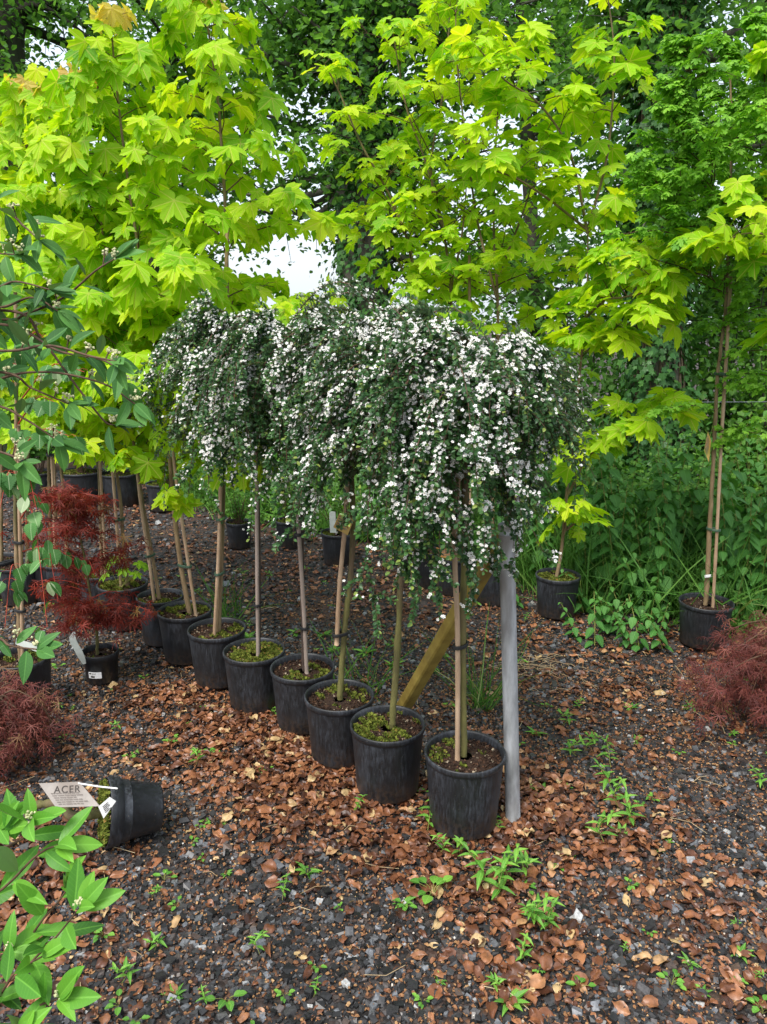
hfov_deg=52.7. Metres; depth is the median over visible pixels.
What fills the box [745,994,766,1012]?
weed seedling
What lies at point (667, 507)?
nettle plant
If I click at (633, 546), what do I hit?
nettle plant
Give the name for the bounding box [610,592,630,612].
nettle plant
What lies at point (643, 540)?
nettle plant
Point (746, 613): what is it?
nettle plant
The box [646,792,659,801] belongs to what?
weed seedling
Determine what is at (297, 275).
sky
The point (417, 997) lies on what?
weed seedling
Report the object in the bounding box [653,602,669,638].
nettle plant
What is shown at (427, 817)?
weed seedling
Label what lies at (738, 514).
nettle plant
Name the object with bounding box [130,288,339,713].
weeping flowering tree
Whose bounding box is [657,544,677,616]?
nettle plant
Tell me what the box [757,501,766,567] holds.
nettle plant
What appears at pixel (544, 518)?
nettle plant
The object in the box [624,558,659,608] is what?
nettle plant
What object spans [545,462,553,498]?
nettle plant
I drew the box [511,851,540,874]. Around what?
weed seedling
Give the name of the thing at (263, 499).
nettle plant
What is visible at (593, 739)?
weed seedling
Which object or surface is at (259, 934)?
weed seedling
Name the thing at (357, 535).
nettle plant
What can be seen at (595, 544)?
nettle plant
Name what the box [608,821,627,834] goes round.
weed seedling
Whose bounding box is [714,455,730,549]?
nettle plant
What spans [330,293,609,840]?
weeping flowering tree
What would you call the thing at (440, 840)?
weed seedling
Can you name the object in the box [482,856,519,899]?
weed seedling
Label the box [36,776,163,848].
toppled potted maple
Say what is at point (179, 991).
weed seedling
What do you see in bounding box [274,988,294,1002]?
weed seedling
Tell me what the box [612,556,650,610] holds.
nettle plant
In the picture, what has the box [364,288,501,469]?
hedge bush
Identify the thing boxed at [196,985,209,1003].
weed seedling
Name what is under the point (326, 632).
weed seedling
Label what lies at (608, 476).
nettle plant
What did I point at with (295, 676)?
weeping flowering tree
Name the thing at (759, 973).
weed seedling
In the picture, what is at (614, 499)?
nettle plant
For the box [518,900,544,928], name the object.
weed seedling
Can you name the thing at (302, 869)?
weed seedling
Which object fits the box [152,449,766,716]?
grass
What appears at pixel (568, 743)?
weed seedling
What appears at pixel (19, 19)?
broadleaf tree
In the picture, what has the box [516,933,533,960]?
weed seedling
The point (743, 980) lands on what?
weed seedling
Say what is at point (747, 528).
nettle plant
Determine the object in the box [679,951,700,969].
weed seedling
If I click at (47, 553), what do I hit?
potted striped leaf tree
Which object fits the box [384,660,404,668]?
weed seedling
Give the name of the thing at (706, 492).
nettle plant
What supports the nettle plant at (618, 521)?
on the ground at (328, 586)
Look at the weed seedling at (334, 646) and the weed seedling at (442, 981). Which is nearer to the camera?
the weed seedling at (442, 981)
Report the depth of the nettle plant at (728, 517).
4.51 m
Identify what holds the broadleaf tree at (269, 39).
on the ground at (328, 586)
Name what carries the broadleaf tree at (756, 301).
on the ground at (328, 586)
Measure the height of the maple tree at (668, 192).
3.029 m
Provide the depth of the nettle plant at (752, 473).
5.18 m
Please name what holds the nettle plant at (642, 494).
on the ground at (328, 586)
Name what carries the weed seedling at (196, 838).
on the ground at (328, 586)
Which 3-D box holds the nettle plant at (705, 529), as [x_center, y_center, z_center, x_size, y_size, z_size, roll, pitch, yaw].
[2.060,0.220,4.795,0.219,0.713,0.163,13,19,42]
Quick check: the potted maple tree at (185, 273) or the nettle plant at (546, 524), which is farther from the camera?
the nettle plant at (546, 524)
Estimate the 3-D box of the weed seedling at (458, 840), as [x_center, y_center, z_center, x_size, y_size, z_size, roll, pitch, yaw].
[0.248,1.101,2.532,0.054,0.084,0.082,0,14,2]
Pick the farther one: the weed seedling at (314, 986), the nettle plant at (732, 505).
the nettle plant at (732, 505)
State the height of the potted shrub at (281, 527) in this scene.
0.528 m
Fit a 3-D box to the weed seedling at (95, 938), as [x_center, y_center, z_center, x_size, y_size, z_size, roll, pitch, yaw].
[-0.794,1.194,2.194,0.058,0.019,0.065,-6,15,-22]
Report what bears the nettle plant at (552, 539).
on the ground at (328, 586)
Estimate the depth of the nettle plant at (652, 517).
4.76 m
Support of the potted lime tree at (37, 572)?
on the ground at (328, 586)
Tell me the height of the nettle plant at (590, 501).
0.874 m
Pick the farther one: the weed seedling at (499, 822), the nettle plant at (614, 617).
the nettle plant at (614, 617)
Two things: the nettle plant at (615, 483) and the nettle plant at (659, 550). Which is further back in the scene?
the nettle plant at (615, 483)
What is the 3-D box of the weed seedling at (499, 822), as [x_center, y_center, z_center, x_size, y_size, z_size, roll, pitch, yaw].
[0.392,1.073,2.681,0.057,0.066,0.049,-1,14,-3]
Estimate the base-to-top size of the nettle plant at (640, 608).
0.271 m
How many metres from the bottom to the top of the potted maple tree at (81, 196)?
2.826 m
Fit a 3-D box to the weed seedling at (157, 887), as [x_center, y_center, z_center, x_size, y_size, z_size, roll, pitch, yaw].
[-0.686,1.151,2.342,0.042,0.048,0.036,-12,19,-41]
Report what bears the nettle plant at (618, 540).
on the ground at (328, 586)
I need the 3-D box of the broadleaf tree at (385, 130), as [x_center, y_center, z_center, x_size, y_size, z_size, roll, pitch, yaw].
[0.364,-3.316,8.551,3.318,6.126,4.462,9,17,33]
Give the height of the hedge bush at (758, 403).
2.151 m
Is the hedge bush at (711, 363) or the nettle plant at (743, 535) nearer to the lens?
the nettle plant at (743, 535)
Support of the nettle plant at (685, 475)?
on the ground at (328, 586)
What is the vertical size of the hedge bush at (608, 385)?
2.442 m
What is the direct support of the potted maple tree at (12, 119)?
on the ground at (328, 586)
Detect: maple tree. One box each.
[0,62,162,631]
[0,73,117,616]
[0,79,201,646]
[0,107,118,603]
[23,2,257,665]
[86,0,348,688]
[300,49,477,587]
[338,0,531,595]
[401,0,591,605]
[424,0,707,619]
[599,6,766,650]
[658,40,766,350]
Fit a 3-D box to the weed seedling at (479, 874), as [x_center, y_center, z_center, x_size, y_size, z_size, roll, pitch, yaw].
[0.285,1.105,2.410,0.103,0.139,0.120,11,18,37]
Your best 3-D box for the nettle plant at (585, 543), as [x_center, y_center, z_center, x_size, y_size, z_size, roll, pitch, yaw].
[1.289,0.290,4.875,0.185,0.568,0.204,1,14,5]
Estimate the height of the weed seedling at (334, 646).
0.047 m
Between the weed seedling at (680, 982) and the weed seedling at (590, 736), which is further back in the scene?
the weed seedling at (590, 736)
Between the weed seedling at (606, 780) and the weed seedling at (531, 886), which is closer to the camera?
the weed seedling at (531, 886)
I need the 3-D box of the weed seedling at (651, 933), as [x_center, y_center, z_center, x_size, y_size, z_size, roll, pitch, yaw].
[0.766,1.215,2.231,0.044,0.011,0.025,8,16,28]
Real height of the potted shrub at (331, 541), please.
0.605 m
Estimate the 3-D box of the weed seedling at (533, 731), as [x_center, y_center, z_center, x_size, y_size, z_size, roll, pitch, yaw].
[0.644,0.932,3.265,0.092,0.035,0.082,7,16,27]
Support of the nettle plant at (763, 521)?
on the ground at (328, 586)
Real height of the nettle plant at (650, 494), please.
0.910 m
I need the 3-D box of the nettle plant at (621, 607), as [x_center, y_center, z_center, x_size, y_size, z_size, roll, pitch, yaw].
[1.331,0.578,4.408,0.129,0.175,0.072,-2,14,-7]
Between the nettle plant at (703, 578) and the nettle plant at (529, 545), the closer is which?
the nettle plant at (703, 578)
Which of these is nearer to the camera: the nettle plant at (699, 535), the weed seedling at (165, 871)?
the weed seedling at (165, 871)
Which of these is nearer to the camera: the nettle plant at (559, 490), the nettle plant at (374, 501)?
the nettle plant at (559, 490)
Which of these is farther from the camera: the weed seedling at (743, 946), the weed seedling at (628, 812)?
the weed seedling at (628, 812)
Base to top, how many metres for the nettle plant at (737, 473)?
1.154 m
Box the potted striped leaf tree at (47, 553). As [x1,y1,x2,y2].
[0,292,94,710]
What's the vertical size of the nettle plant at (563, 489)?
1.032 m
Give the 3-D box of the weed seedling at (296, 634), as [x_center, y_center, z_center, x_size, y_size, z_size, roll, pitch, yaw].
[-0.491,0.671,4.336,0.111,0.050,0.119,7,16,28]
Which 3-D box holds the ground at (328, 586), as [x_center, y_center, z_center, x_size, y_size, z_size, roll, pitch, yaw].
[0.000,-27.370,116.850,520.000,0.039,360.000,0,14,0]
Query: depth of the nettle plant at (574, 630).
4.22 m
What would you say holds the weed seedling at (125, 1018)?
on the ground at (328, 586)
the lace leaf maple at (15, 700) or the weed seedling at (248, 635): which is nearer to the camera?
the lace leaf maple at (15, 700)
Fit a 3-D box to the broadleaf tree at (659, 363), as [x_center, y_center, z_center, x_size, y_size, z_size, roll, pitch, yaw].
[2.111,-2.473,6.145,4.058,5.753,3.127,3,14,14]
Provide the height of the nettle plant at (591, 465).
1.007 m
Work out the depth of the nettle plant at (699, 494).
4.88 m
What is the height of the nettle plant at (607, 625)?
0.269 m
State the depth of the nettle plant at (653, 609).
4.35 m
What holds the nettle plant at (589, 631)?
on the ground at (328, 586)
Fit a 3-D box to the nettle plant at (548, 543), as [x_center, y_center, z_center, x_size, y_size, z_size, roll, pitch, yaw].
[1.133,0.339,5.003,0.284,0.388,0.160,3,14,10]
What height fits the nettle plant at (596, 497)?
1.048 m
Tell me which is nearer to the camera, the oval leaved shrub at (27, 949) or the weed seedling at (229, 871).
the oval leaved shrub at (27, 949)
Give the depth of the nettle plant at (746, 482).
4.94 m
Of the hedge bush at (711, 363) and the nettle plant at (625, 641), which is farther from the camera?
the hedge bush at (711, 363)
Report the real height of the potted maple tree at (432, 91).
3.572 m
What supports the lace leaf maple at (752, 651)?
on the ground at (328, 586)
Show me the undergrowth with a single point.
(643, 467)
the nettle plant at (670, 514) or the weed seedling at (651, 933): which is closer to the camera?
the weed seedling at (651, 933)
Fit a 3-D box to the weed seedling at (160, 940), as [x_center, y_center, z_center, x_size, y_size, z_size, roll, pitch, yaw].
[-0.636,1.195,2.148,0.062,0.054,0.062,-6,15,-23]
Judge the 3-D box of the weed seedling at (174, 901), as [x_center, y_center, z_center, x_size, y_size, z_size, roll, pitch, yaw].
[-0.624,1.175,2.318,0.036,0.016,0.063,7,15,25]
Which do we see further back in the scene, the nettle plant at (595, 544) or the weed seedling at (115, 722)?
the nettle plant at (595, 544)
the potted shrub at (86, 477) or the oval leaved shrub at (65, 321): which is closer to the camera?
the oval leaved shrub at (65, 321)
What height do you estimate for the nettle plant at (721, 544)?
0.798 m
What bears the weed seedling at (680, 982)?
on the ground at (328, 586)
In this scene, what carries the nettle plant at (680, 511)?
on the ground at (328, 586)
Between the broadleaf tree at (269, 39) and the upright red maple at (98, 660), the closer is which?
the upright red maple at (98, 660)
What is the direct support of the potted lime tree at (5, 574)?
on the ground at (328, 586)
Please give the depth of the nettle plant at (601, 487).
5.01 m
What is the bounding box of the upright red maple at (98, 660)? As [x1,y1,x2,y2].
[0,479,160,684]
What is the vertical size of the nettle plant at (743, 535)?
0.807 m
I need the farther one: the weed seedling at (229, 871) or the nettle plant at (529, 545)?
the nettle plant at (529, 545)
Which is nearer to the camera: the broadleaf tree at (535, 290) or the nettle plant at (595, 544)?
the nettle plant at (595, 544)
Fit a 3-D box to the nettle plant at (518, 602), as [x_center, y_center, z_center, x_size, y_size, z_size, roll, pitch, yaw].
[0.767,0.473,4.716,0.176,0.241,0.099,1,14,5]
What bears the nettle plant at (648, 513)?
on the ground at (328, 586)
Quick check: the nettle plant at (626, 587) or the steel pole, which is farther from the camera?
the nettle plant at (626, 587)
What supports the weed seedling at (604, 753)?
on the ground at (328, 586)
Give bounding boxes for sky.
[25,0,759,323]
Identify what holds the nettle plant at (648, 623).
on the ground at (328, 586)
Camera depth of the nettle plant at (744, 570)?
4.34 m
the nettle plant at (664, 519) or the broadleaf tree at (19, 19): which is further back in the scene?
the broadleaf tree at (19, 19)
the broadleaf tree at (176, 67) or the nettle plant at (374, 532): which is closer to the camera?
the nettle plant at (374, 532)
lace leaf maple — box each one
[0,663,83,790]
[673,607,766,749]
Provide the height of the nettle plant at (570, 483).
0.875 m
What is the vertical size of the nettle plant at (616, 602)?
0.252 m
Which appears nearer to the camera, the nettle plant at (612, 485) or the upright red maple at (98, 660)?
the upright red maple at (98, 660)
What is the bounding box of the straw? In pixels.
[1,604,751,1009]
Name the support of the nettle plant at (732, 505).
on the ground at (328, 586)
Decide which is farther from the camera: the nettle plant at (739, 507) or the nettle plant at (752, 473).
the nettle plant at (752, 473)
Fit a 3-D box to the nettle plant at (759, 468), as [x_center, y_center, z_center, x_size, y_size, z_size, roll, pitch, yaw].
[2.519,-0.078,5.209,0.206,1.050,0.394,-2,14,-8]
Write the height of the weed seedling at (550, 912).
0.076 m
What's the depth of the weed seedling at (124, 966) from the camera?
2.04 m
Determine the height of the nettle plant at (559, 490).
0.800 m
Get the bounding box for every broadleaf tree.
[0,0,217,473]
[25,0,314,286]
[131,0,443,331]
[268,0,572,337]
[423,0,698,383]
[424,0,766,527]
[566,0,766,474]
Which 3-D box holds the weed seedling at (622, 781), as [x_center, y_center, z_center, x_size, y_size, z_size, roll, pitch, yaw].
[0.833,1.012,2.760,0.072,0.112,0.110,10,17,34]
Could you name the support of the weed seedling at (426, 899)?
on the ground at (328, 586)
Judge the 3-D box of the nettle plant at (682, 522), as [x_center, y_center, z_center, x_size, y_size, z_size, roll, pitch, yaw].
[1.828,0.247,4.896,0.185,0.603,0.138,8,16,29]
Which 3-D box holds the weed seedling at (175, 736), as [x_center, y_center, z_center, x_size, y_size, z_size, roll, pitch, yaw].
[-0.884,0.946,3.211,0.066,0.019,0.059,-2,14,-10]
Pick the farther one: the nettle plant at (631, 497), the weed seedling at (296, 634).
the nettle plant at (631, 497)
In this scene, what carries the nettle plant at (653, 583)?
on the ground at (328, 586)
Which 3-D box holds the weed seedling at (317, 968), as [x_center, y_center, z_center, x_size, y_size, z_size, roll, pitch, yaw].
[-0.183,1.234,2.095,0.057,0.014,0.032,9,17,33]
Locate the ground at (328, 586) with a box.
[0,324,766,1023]
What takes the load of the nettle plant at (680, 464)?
on the ground at (328, 586)
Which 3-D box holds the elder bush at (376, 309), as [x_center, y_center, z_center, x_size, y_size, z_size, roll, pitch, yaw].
[0.055,-1.045,7.324,2.215,2.022,1.244,0,14,0]
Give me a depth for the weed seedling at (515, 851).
2.42 m
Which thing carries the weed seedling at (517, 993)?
on the ground at (328, 586)
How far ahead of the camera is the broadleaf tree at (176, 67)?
9.41 m
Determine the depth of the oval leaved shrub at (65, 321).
1.39 m
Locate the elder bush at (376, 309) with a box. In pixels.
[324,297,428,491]
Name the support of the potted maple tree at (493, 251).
on the ground at (328, 586)
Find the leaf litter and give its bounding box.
[0,485,766,1023]
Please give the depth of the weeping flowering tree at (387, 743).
2.35 m
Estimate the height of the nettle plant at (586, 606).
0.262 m
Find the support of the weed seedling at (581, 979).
on the ground at (328, 586)
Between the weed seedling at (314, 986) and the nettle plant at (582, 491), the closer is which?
the weed seedling at (314, 986)
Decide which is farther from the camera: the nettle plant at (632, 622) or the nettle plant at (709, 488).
the nettle plant at (709, 488)
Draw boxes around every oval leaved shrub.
[0,190,154,684]
[0,788,125,1023]
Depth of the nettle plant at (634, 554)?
4.48 m
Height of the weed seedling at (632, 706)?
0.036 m
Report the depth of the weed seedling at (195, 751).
3.01 m
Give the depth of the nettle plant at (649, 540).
4.56 m
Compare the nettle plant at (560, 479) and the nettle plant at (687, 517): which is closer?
the nettle plant at (687, 517)
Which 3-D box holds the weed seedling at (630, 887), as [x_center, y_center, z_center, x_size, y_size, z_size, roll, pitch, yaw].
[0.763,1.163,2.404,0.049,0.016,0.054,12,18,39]
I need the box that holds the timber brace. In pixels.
[397,534,498,708]
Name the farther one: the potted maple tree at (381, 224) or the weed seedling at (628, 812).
the potted maple tree at (381, 224)
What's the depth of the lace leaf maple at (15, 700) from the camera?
3.01 m
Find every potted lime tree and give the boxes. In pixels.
[0,181,56,606]
[0,195,91,601]
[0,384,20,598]
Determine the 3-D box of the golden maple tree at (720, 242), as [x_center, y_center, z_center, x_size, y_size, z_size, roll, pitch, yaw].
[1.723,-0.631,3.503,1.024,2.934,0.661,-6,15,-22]
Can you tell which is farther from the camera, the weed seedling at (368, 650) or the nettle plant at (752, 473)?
the nettle plant at (752, 473)
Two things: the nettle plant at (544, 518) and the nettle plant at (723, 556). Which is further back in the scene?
the nettle plant at (544, 518)
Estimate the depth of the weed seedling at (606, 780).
2.86 m
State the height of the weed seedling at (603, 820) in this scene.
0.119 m
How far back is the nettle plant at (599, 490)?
4.96 m
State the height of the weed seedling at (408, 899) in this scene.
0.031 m
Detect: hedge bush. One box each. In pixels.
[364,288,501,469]
[489,233,710,497]
[595,256,766,500]
[684,338,766,508]
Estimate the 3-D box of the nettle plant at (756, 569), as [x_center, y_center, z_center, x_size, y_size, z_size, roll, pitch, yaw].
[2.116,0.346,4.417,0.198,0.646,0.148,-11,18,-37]
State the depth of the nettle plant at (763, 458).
4.99 m
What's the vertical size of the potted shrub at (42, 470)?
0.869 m
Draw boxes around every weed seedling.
[93,927,114,942]
[105,989,121,1015]
[108,956,140,984]
[109,719,120,731]
[123,1015,149,1023]
[144,931,166,949]
[150,884,160,895]
[153,869,176,879]
[161,984,186,1002]
[162,734,177,741]
[167,895,181,910]
[189,747,203,763]
[190,835,198,845]
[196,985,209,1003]
[204,990,246,1011]
[220,869,232,877]
[245,631,254,637]
[248,930,269,953]
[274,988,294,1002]
[276,872,291,899]
[287,628,297,636]
[294,861,321,879]
[307,961,326,972]
[311,976,321,993]
[317,629,332,635]
[327,645,339,650]
[354,644,376,655]
[354,794,365,809]
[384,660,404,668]
[392,896,415,908]
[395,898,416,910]
[409,875,452,903]
[412,992,432,1008]
[417,799,432,829]
[430,833,451,851]
[435,976,445,984]
[451,835,466,859]
[459,842,497,889]
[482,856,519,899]
[483,972,505,991]
[490,843,526,882]
[494,988,528,1015]
[496,815,503,831]
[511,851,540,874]
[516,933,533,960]
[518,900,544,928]
[520,892,554,928]
[524,880,535,894]
[525,726,546,735]
[532,964,544,972]
[535,896,563,928]
[557,708,574,724]
[559,734,584,755]
[566,975,595,986]
[581,732,603,750]
[585,731,599,743]
[585,810,619,841]
[591,758,617,790]
[597,735,617,766]
[604,777,626,808]
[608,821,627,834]
[613,790,644,825]
[624,702,638,710]
[624,877,638,890]
[641,929,657,936]
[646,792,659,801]
[656,969,686,990]
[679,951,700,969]
[695,984,712,996]
[730,973,747,983]
[731,943,753,962]
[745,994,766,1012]
[748,764,766,787]
[754,970,763,978]
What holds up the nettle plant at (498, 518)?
on the ground at (328, 586)
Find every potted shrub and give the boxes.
[29,424,59,504]
[57,423,104,503]
[97,442,138,506]
[144,447,178,511]
[225,491,252,548]
[271,484,297,549]
[317,479,358,565]
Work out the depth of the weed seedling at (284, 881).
2.35 m
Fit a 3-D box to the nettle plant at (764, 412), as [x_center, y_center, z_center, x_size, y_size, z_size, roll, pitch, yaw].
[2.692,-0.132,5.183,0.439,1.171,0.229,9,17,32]
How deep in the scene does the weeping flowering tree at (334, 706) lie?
2.73 m
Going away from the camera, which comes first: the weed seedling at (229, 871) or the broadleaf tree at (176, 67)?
the weed seedling at (229, 871)
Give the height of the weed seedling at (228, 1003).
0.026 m
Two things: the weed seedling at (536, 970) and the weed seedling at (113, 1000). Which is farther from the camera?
the weed seedling at (536, 970)
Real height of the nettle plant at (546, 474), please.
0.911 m
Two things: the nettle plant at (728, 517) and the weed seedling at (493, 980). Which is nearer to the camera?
the weed seedling at (493, 980)
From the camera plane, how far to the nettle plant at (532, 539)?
5.02 m
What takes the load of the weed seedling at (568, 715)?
on the ground at (328, 586)
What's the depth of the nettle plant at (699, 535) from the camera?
4.78 m
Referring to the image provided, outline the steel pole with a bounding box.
[498,522,519,821]
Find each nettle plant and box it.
[245,448,272,513]
[269,454,287,514]
[355,487,370,539]
[361,497,377,540]
[368,464,382,530]
[472,519,487,559]
[494,499,516,542]
[516,594,523,607]
[523,454,550,536]
[523,461,554,565]
[526,522,540,570]
[529,500,551,565]
[529,509,553,585]
[536,513,557,570]
[537,460,564,545]
[538,535,568,567]
[545,431,564,496]
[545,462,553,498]
[550,461,565,550]
[552,474,568,524]
[557,568,593,612]
[558,602,583,642]
[564,470,583,497]
[565,458,600,556]
[565,571,593,613]
[567,469,593,558]
[571,416,612,569]
[572,522,602,598]
[578,417,603,493]
[581,514,606,583]
[584,591,604,647]
[587,426,610,532]
[587,468,611,563]
[590,504,617,604]
[591,428,614,559]
[593,596,616,633]
[595,406,630,560]
[596,493,626,605]
[599,597,628,633]
[603,461,616,492]
[605,481,634,602]
[606,416,625,542]
[606,580,628,624]
[610,443,644,555]
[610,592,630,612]
[610,598,627,625]
[611,458,628,533]
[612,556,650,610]
[613,519,631,568]
[614,617,634,647]
[616,557,652,613]
[623,594,648,651]
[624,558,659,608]
[625,552,653,610]
[628,508,648,573]
[629,579,654,621]
[631,470,646,540]
[634,521,661,607]
[635,446,661,554]
[638,578,662,632]
[639,433,675,574]
[640,421,670,554]
[640,538,658,606]
[640,609,673,651]
[644,571,667,610]
[646,442,690,595]
[647,507,680,619]
[650,518,673,575]
[651,437,684,597]
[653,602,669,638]
[654,408,701,531]
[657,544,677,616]
[670,507,690,582]
[671,434,689,530]
[674,485,697,589]
[680,422,718,579]
[680,479,700,549]
[683,470,703,556]
[686,412,755,590]
[689,450,712,555]
[690,481,716,581]
[692,458,718,544]
[696,550,712,593]
[698,489,721,566]
[706,480,729,592]
[708,432,740,580]
[710,436,765,584]
[711,478,742,549]
[711,535,740,628]
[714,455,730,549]
[720,471,744,559]
[724,496,765,598]
[726,443,761,547]
[731,554,754,633]
[733,586,750,623]
[734,434,758,521]
[734,493,764,602]
[735,461,755,520]
[740,439,756,513]
[741,421,766,511]
[742,535,766,591]
[743,477,766,562]
[744,512,766,630]
[754,437,766,519]
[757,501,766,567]
[760,403,766,451]
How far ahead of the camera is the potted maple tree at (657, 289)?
3.85 m
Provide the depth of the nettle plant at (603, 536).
4.65 m
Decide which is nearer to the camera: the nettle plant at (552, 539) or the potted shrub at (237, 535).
the nettle plant at (552, 539)
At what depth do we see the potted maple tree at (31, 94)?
3.73 m
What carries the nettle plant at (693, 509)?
on the ground at (328, 586)
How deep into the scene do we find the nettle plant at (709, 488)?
5.22 m
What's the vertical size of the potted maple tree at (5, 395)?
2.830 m
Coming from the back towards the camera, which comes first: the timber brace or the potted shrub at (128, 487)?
the potted shrub at (128, 487)
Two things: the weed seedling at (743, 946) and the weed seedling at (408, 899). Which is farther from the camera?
the weed seedling at (408, 899)
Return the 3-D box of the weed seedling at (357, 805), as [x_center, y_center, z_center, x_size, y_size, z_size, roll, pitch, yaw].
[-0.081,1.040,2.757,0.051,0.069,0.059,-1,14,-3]
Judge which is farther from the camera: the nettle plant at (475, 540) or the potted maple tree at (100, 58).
the nettle plant at (475, 540)
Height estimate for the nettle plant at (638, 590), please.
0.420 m
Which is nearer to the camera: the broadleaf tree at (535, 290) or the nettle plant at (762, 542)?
the nettle plant at (762, 542)
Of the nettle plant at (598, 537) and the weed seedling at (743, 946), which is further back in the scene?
the nettle plant at (598, 537)
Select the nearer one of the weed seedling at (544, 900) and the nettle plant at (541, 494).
the weed seedling at (544, 900)
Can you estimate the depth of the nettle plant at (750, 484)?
5.11 m
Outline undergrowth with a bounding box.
[103,419,766,632]
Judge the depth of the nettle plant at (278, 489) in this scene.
6.66 m
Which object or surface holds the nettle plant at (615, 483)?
on the ground at (328, 586)
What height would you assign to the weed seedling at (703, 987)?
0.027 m
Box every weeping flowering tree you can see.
[129,275,393,734]
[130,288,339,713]
[225,300,450,768]
[271,305,561,804]
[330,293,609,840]
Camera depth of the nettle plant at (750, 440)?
5.28 m
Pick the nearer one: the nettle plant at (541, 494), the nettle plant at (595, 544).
the nettle plant at (595, 544)
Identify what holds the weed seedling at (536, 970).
on the ground at (328, 586)
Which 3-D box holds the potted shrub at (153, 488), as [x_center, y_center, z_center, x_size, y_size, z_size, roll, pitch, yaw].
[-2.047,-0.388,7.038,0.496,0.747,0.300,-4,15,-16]
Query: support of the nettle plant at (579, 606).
on the ground at (328, 586)
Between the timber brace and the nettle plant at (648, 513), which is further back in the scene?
the nettle plant at (648, 513)

